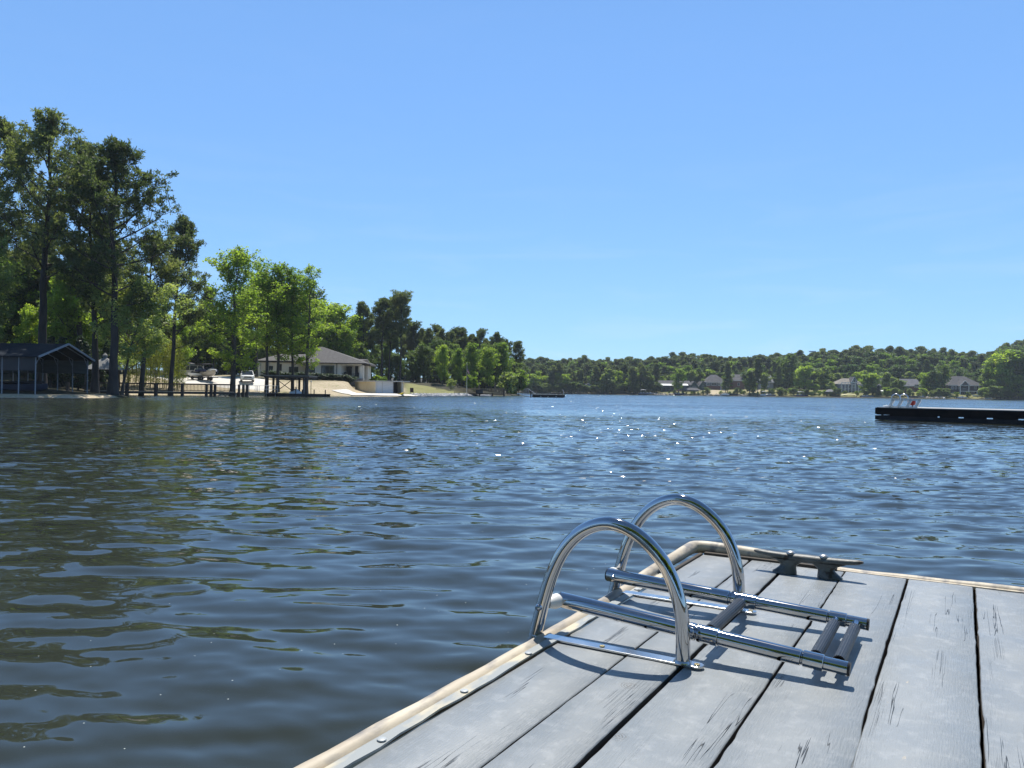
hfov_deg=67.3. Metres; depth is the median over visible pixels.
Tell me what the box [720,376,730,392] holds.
leafy tree
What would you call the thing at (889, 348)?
pine tree
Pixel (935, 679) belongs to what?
boat dock
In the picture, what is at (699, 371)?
leafy tree
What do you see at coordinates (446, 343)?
leafy tree
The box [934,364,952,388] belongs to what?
leafy tree
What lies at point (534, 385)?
leafy shrub
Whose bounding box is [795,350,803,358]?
pine tree
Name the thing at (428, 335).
pine tree
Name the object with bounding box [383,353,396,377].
leafy tree
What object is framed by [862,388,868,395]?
leafy shrub
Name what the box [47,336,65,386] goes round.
evergreen tree
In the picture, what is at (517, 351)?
pine tree
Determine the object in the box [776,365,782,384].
pine tree
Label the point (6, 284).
leafy tree
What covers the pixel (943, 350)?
pine tree
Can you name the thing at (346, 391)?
boat ramp
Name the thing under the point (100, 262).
pine tree
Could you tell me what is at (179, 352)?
bamboo clump
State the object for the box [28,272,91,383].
leafy tree
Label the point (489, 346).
leafy tree
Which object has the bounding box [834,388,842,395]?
leafy shrub
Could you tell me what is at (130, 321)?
pine tree
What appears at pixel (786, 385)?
leafy tree
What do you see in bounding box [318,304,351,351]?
leafy tree
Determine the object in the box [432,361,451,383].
evergreen tree
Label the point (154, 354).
leafy tree
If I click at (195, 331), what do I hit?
leafy tree
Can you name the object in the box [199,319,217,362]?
leafy tree
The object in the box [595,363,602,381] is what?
pine tree
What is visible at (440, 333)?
pine tree
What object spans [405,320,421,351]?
pine tree
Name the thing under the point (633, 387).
leafy shrub
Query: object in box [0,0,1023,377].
sky
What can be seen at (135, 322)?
leafy tree
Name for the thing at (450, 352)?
leafy tree
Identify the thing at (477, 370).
leafy tree
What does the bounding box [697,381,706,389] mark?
green house
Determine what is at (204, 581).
lake water
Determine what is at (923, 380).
leafy tree
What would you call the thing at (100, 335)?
leafy tree
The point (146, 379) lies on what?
bamboo clump
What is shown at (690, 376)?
leafy tree
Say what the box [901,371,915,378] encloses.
leafy tree
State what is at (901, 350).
pine tree
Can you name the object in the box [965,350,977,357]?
pine tree
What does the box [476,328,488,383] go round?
pine tree
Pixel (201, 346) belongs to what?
leafy tree
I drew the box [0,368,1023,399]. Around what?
ground
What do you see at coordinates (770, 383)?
grey house
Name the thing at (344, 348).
leafy tree
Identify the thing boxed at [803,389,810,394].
leafy shrub
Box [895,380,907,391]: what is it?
leafy tree
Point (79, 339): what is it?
evergreen tree
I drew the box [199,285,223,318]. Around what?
pine tree
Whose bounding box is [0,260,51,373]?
leafy tree
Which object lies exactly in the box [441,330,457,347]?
pine tree
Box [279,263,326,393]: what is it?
leafy tree
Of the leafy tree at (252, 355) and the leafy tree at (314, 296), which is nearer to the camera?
the leafy tree at (252, 355)
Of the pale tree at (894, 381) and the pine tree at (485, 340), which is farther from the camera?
the pale tree at (894, 381)
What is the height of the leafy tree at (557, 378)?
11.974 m
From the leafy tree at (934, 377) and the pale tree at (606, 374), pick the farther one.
the pale tree at (606, 374)
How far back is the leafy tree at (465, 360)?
214.33 m
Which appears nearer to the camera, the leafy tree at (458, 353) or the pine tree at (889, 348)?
the leafy tree at (458, 353)
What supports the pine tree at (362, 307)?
on the ground
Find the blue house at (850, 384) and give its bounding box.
[830,377,862,391]
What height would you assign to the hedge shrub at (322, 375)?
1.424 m
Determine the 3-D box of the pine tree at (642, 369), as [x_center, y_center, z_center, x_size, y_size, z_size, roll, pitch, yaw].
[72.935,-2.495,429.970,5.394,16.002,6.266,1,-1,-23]
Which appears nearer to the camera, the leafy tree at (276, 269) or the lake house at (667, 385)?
the leafy tree at (276, 269)
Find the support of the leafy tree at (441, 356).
on the ground
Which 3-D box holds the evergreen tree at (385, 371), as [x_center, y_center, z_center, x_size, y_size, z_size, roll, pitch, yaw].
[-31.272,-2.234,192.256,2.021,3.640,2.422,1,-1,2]
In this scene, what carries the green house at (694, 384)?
on the ground
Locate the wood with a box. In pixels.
[522,344,1023,388]
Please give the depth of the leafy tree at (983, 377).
411.58 m
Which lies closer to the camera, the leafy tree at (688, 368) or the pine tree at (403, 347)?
the pine tree at (403, 347)
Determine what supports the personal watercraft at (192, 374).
on the ground
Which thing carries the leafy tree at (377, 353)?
on the ground
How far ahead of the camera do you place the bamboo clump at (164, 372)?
109.92 m
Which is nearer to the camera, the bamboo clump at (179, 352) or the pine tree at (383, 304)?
the bamboo clump at (179, 352)
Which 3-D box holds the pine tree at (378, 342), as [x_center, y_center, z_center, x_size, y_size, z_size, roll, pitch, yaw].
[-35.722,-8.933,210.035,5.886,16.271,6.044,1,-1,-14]
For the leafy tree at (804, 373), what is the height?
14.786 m
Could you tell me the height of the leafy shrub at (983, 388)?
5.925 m
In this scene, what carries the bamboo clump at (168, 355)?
on the ground
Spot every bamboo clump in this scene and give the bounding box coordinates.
[120,333,139,382]
[126,338,140,385]
[135,341,149,386]
[137,331,154,385]
[147,343,164,385]
[154,338,168,387]
[161,340,177,385]
[165,335,182,382]
[170,336,188,389]
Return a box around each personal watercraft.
[188,371,201,378]
[289,389,301,393]
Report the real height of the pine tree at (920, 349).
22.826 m
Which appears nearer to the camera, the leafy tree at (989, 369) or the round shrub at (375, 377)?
the round shrub at (375, 377)
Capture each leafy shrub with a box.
[446,379,456,390]
[463,373,479,391]
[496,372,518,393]
[510,370,528,394]
[529,383,539,392]
[532,383,542,393]
[542,384,551,392]
[558,384,564,392]
[568,382,577,393]
[581,385,590,392]
[591,385,598,393]
[604,385,610,392]
[619,383,629,392]
[630,384,637,392]
[652,382,662,391]
[776,387,785,394]
[790,388,798,394]
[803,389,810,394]
[831,388,837,395]
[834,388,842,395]
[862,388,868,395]
[870,387,876,395]
[884,389,891,395]
[890,387,900,395]
[917,388,927,395]
[934,388,941,396]
[938,388,947,396]
[945,388,951,396]
[978,387,986,397]
[984,385,1002,398]
[995,388,1007,398]
[1002,387,1011,398]
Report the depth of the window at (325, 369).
143.00 m
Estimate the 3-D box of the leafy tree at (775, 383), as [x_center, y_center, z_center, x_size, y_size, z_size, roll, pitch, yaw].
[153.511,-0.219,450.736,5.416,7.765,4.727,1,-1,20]
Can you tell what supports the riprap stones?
on the ground
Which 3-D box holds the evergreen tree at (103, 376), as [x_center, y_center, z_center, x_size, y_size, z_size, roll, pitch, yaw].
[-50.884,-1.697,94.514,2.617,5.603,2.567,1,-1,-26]
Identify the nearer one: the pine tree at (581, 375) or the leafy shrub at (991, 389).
the leafy shrub at (991, 389)
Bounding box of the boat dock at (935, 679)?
[294,541,1023,767]
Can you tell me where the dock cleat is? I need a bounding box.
[754,549,863,580]
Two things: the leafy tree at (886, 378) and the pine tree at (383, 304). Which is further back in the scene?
the leafy tree at (886, 378)
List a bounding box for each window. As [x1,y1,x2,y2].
[289,367,297,372]
[321,365,333,373]
[347,366,351,373]
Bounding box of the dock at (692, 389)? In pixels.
[684,388,700,394]
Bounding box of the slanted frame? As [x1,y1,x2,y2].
[888,399,921,407]
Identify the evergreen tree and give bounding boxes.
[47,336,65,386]
[53,336,74,386]
[64,335,88,389]
[73,341,91,388]
[89,348,108,386]
[100,338,110,390]
[191,346,202,365]
[204,351,212,366]
[215,349,225,374]
[237,355,244,373]
[383,368,387,379]
[404,370,411,380]
[415,371,421,382]
[427,370,433,382]
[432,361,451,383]
[476,375,481,388]
[489,353,499,387]
[510,358,530,378]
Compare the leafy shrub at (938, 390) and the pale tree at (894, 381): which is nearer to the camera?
the leafy shrub at (938, 390)
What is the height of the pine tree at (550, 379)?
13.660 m
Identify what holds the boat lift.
in the lake water
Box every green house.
[689,381,698,390]
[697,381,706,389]
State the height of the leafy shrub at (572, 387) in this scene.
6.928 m
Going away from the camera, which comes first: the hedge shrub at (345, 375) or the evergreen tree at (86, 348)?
the evergreen tree at (86, 348)
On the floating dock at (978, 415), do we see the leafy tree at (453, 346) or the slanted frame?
the slanted frame
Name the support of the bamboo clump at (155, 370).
on the ground
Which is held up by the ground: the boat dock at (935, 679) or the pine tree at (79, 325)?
the pine tree at (79, 325)
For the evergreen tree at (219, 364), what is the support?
on the ground
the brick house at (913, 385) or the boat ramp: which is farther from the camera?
the brick house at (913, 385)
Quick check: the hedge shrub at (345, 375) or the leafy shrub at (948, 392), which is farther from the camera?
the leafy shrub at (948, 392)
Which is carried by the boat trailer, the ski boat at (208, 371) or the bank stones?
the ski boat at (208, 371)
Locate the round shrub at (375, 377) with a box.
[369,375,380,380]
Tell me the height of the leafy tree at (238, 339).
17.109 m
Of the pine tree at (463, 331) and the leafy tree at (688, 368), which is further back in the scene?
the leafy tree at (688, 368)
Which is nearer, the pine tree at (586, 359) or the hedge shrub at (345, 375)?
the hedge shrub at (345, 375)
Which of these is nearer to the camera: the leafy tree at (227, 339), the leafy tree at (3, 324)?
the leafy tree at (3, 324)
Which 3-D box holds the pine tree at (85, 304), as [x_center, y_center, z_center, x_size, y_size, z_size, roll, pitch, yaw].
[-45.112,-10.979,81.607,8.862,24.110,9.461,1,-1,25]
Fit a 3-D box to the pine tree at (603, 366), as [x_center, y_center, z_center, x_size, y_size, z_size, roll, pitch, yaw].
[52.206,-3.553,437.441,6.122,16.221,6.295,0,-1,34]
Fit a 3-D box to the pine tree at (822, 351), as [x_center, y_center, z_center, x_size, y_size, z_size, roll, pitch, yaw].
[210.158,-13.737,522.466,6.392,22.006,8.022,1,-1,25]
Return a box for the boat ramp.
[333,389,416,395]
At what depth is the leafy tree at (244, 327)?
137.84 m
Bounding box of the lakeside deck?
[456,388,504,395]
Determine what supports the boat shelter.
on the lake water
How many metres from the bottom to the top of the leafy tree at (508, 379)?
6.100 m
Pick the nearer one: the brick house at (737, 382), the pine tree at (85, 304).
the pine tree at (85, 304)
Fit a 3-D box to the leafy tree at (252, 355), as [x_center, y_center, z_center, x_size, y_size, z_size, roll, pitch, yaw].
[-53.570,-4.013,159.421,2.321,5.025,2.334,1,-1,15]
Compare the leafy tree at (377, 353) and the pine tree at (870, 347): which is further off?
the pine tree at (870, 347)
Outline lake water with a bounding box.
[0,393,1023,767]
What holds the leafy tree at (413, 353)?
on the ground
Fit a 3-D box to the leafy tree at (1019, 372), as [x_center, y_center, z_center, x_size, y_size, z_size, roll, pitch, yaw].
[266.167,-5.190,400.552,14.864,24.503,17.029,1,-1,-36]
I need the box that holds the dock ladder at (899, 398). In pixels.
[889,394,908,407]
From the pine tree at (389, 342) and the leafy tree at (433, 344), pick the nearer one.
the pine tree at (389, 342)
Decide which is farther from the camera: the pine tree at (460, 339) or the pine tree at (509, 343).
the pine tree at (509, 343)
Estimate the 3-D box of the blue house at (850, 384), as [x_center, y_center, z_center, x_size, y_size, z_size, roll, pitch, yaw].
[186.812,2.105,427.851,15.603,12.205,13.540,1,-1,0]
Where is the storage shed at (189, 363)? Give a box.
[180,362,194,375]
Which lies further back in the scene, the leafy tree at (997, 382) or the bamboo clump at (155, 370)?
the leafy tree at (997, 382)
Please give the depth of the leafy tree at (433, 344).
210.51 m
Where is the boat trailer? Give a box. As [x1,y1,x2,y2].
[195,376,217,379]
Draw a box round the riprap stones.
[411,393,490,396]
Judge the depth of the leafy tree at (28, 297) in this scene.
102.73 m
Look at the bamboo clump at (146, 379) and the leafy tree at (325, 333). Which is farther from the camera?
the leafy tree at (325, 333)
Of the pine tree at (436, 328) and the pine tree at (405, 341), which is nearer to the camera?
the pine tree at (405, 341)
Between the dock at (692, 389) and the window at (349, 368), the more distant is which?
the dock at (692, 389)
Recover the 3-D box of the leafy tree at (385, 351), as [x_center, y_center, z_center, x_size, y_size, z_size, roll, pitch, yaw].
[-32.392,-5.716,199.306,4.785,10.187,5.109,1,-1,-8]
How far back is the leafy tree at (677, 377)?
426.89 m
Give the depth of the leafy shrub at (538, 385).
425.78 m
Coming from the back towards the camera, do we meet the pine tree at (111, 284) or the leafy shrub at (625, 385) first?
the leafy shrub at (625, 385)
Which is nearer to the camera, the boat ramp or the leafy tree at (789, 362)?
the boat ramp
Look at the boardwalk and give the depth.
94.82 m
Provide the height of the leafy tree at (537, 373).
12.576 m
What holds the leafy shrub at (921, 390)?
on the ground
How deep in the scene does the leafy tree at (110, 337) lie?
117.59 m
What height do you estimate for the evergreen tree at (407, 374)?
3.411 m
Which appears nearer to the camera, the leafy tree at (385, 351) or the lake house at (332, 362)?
the lake house at (332, 362)
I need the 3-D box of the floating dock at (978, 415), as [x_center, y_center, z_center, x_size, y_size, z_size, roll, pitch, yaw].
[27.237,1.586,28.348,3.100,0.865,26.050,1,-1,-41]
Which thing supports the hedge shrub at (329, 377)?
on the ground
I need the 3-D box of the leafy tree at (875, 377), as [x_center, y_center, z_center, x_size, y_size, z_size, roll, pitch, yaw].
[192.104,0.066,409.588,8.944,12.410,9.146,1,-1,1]
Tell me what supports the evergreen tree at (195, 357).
on the ground
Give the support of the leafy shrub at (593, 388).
on the ground
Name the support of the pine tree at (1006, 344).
on the ground
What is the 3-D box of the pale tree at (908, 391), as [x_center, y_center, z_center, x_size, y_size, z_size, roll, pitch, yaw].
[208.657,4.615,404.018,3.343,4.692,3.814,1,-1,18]
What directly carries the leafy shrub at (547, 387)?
on the ground
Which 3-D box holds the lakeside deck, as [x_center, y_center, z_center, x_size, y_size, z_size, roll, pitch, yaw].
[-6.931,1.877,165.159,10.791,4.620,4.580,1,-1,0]
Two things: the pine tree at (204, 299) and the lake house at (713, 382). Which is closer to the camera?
the pine tree at (204, 299)
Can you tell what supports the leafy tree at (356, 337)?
on the ground
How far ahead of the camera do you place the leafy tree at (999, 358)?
401.48 m
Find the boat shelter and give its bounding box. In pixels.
[0,343,94,394]
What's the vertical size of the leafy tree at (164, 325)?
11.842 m
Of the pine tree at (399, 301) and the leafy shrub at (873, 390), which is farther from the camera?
the leafy shrub at (873, 390)
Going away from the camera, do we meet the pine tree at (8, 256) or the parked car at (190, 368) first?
the pine tree at (8, 256)
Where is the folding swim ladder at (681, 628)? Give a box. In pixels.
[527,494,869,676]
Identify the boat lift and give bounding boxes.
[264,375,317,395]
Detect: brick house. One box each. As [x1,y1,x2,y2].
[726,374,744,389]
[898,379,921,391]
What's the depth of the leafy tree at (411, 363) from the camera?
200.59 m
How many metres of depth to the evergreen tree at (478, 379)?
218.67 m
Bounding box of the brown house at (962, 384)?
[936,376,981,393]
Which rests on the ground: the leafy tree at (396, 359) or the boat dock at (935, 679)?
the leafy tree at (396, 359)
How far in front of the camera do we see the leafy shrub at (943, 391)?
399.79 m
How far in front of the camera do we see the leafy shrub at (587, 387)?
426.35 m
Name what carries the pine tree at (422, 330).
on the ground
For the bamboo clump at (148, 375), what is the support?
on the ground
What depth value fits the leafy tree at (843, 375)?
446.30 m
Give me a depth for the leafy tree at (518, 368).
230.65 m
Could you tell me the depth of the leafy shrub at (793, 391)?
411.91 m
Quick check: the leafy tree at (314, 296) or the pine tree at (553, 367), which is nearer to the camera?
the leafy tree at (314, 296)
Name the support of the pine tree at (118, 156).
on the ground
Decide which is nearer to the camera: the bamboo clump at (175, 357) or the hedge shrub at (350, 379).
the bamboo clump at (175, 357)
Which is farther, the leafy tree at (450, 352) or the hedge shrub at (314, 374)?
the leafy tree at (450, 352)
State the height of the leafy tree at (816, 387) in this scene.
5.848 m
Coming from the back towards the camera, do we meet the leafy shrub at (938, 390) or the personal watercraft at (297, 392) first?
the leafy shrub at (938, 390)
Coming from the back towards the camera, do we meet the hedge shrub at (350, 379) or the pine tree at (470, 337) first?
the pine tree at (470, 337)
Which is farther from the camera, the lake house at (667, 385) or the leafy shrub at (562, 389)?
the lake house at (667, 385)
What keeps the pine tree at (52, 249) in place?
on the ground
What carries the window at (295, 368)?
in the lake house at (332, 362)
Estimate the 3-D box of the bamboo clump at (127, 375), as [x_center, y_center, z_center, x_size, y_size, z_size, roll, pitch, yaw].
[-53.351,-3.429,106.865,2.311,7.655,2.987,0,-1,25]
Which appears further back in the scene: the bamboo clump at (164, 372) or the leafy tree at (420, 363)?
the leafy tree at (420, 363)
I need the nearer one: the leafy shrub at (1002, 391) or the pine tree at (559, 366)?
the leafy shrub at (1002, 391)
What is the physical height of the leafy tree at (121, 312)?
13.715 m
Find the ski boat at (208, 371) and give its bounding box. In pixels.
[194,363,217,376]
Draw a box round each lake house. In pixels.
[252,347,376,384]
[658,380,690,391]
[703,375,725,389]
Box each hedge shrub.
[309,373,321,379]
[318,373,327,379]
[325,374,336,380]
[331,374,344,380]
[341,374,351,380]
[343,376,356,382]
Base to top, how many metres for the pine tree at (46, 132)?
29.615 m
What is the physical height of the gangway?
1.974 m
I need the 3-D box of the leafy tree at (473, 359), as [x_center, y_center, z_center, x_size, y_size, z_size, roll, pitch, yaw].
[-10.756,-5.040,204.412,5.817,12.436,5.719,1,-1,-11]
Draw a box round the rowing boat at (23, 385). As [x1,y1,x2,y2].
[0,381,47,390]
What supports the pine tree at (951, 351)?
on the ground
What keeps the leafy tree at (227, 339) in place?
on the ground
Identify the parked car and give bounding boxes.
[178,365,203,374]
[240,371,254,381]
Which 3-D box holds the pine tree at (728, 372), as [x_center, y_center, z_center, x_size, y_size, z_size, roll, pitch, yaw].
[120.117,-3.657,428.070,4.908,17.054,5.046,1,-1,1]
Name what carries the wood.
on the ground
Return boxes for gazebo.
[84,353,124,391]
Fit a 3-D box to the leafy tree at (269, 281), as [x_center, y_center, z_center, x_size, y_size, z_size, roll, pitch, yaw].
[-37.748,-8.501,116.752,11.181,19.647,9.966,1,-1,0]
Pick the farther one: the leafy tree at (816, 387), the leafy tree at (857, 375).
the leafy tree at (857, 375)
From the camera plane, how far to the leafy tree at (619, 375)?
434.39 m
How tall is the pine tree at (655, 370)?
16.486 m
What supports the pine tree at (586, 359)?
on the ground
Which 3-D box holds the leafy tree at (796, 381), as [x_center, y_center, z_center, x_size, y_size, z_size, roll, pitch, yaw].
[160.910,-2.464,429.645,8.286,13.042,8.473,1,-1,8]
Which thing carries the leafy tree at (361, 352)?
on the ground
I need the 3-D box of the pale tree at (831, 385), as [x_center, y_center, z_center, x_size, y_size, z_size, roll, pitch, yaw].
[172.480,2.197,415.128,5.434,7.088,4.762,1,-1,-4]
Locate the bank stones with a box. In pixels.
[654,393,992,398]
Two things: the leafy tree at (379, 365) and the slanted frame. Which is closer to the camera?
the slanted frame
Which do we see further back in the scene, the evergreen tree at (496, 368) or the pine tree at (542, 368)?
the pine tree at (542, 368)
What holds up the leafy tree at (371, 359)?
on the ground
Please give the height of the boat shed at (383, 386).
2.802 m
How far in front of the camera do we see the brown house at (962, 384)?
416.02 m
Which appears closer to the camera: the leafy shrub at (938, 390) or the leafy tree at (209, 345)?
the leafy tree at (209, 345)
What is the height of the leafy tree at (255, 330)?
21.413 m
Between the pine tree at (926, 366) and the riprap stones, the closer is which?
the riprap stones
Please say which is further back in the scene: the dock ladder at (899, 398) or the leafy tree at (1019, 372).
the leafy tree at (1019, 372)
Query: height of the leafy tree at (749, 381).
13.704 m
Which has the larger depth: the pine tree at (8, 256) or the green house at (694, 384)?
the green house at (694, 384)
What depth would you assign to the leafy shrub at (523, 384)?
221.21 m
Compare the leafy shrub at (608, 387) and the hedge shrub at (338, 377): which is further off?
the leafy shrub at (608, 387)
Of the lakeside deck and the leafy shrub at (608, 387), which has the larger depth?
the leafy shrub at (608, 387)
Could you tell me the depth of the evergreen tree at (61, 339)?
95.04 m
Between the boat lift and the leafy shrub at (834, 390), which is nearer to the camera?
the boat lift
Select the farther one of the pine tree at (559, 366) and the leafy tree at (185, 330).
the pine tree at (559, 366)
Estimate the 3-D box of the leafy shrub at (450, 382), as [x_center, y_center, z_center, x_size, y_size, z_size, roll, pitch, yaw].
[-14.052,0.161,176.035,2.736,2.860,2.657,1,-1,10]
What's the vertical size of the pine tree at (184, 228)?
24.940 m
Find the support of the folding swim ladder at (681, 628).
attached to the boat dock at (935, 679)
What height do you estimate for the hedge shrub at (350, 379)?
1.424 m
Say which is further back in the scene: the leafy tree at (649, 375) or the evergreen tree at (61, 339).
the leafy tree at (649, 375)
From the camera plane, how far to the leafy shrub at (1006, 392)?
395.55 m
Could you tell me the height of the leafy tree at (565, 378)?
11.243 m
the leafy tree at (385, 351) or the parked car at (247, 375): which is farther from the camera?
the leafy tree at (385, 351)
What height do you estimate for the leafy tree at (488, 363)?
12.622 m
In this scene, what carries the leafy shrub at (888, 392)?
on the ground
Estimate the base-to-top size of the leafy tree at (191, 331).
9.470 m
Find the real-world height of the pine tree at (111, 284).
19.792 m
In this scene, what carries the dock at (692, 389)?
in the lake water
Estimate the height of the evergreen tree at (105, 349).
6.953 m
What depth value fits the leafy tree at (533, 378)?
426.10 m
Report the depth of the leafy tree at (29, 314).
98.17 m
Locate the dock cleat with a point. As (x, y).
(825, 565)
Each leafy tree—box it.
[0,235,30,338]
[0,258,37,342]
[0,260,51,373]
[0,301,11,342]
[8,303,50,377]
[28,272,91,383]
[47,284,105,354]
[84,267,203,395]
[85,319,106,356]
[99,316,130,373]
[119,320,140,367]
[146,336,162,368]
[153,313,171,372]
[161,321,196,367]
[177,307,205,361]
[179,326,195,361]
[186,245,269,395]
[190,309,209,361]
[198,313,229,365]
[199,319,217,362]
[204,312,238,373]
[224,296,256,374]
[235,266,300,391]
[236,261,283,376]
[236,285,275,357]
[239,259,313,391]
[249,353,255,370]
[257,266,322,390]
[258,347,269,358]
[275,286,305,353]
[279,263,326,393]
[289,287,331,353]
[299,299,332,350]
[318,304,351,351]
[323,302,363,353]
[333,325,361,357]
[335,317,366,357]
[353,343,369,359]
[368,354,380,371]
[370,344,380,374]
[376,360,383,376]
[378,343,395,370]
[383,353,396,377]
[390,354,407,376]
[403,354,417,380]
[407,350,418,381]
[414,350,429,382]
[415,343,435,379]
[425,339,441,377]
[433,344,449,384]
[434,339,451,383]
[446,347,453,383]
[449,343,458,371]
[449,347,465,386]
[461,347,477,381]
[462,342,482,377]
[470,351,480,378]
[474,347,500,390]
[478,343,495,376]
[493,342,514,391]
[513,362,523,383]
[527,374,540,390]
[532,371,545,384]
[553,372,561,383]
[559,374,569,392]
[598,373,602,386]
[614,371,624,388]
[639,372,654,388]
[670,368,687,391]
[681,365,695,380]
[684,370,698,380]
[692,368,704,381]
[703,369,716,377]
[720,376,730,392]
[741,370,759,392]
[773,377,776,388]
[774,353,803,387]
[784,373,792,387]
[792,368,801,390]
[796,365,815,388]
[812,367,834,390]
[812,384,819,392]
[833,373,841,380]
[841,373,850,377]
[852,371,863,380]
[858,374,874,392]
[864,373,882,395]
[879,372,891,389]
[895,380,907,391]
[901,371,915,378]
[917,372,930,391]
[925,370,943,390]
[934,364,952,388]
[978,373,989,387]
[979,361,1001,388]
[985,352,1014,385]
[991,378,1004,397]
[996,348,1023,396]
[1009,351,1023,387]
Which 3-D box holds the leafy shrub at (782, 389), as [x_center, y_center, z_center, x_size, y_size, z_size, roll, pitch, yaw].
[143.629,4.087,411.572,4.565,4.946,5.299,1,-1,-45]
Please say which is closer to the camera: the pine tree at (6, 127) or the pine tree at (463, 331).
the pine tree at (6, 127)
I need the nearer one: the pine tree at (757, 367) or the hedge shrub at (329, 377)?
the hedge shrub at (329, 377)
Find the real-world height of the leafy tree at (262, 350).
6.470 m
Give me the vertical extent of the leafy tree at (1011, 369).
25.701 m
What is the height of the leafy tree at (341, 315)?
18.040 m
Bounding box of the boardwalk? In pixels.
[66,382,248,396]
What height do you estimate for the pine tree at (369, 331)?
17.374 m
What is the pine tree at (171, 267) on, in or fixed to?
on the ground
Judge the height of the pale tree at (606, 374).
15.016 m
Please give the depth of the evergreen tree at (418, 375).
201.18 m
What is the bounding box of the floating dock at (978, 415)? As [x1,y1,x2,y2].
[875,407,1023,424]
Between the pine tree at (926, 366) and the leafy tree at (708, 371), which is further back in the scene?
the leafy tree at (708, 371)
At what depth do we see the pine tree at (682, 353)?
542.11 m
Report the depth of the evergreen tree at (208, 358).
139.79 m
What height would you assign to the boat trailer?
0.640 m
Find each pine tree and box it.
[0,106,106,383]
[0,116,54,278]
[3,251,22,264]
[20,140,125,387]
[24,221,61,274]
[27,169,133,392]
[28,253,65,307]
[48,134,181,394]
[84,242,126,311]
[97,247,124,350]
[101,281,135,381]
[117,234,187,395]
[143,213,211,394]
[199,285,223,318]
[355,301,377,356]
[365,319,375,343]
[369,296,397,377]
[373,329,385,350]
[379,297,402,380]
[389,289,413,380]
[392,331,406,379]
[402,332,414,358]
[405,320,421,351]
[414,328,424,382]
[421,328,440,381]
[430,323,441,338]
[433,328,445,383]
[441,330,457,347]
[450,328,464,378]
[453,325,467,379]
[465,333,474,346]
[470,336,481,349]
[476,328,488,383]
[482,338,488,371]
[489,331,504,391]
[502,338,512,360]
[509,340,525,393]
[539,364,548,376]
[547,369,553,386]
[548,365,555,392]
[555,363,563,379]
[566,368,572,382]
[578,369,584,381]
[582,355,589,383]
[591,365,599,380]
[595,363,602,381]
[600,364,606,382]
[619,363,628,379]
[624,356,633,363]
[626,366,638,392]
[637,365,647,385]
[652,363,661,391]
[678,352,686,357]
[724,362,732,391]
[752,357,764,395]
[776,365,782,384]
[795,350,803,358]
[819,348,826,354]
[863,345,875,352]
[881,345,893,353]
[894,346,909,356]
[915,346,926,353]
[922,359,931,372]
[936,347,947,355]
[948,349,956,355]
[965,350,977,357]
[996,342,1010,350]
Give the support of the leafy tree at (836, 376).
on the ground
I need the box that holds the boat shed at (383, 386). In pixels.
[352,381,409,392]
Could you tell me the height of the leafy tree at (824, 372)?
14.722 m
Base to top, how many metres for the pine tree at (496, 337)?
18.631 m
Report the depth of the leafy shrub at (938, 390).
400.45 m
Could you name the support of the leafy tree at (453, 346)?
on the ground
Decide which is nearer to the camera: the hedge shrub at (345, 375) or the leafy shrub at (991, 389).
the hedge shrub at (345, 375)
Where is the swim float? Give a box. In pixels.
[530,390,564,397]
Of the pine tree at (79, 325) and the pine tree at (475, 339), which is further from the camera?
the pine tree at (475, 339)
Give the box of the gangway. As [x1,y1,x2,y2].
[235,385,280,396]
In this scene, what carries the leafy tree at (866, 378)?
on the ground
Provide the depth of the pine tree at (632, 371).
429.19 m
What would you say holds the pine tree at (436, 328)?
on the ground
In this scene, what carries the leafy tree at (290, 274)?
on the ground
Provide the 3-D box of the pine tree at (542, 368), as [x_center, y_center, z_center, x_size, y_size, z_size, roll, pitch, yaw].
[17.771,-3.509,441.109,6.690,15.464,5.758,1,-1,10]
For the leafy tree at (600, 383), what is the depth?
435.13 m
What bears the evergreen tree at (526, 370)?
on the ground
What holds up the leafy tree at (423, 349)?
on the ground
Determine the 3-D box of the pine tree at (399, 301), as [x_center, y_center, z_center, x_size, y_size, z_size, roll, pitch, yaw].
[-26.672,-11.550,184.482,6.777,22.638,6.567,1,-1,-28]
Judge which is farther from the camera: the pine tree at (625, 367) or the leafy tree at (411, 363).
the pine tree at (625, 367)
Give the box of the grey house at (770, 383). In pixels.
[754,375,774,389]
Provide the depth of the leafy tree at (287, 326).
167.46 m
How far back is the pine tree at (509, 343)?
242.94 m
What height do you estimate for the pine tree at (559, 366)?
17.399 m
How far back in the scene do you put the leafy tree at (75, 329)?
99.94 m
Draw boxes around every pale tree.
[600,367,617,393]
[760,373,771,390]
[825,382,836,387]
[886,377,898,393]
[906,388,911,395]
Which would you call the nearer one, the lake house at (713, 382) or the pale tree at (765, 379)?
the pale tree at (765, 379)
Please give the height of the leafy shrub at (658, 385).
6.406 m
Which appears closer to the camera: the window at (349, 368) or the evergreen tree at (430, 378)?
the window at (349, 368)
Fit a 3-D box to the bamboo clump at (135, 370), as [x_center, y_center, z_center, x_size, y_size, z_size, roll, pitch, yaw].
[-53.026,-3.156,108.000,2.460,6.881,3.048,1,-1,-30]
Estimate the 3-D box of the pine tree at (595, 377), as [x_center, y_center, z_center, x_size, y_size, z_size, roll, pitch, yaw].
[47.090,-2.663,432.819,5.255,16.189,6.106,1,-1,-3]
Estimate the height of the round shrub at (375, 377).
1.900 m
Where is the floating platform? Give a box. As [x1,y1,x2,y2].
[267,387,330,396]

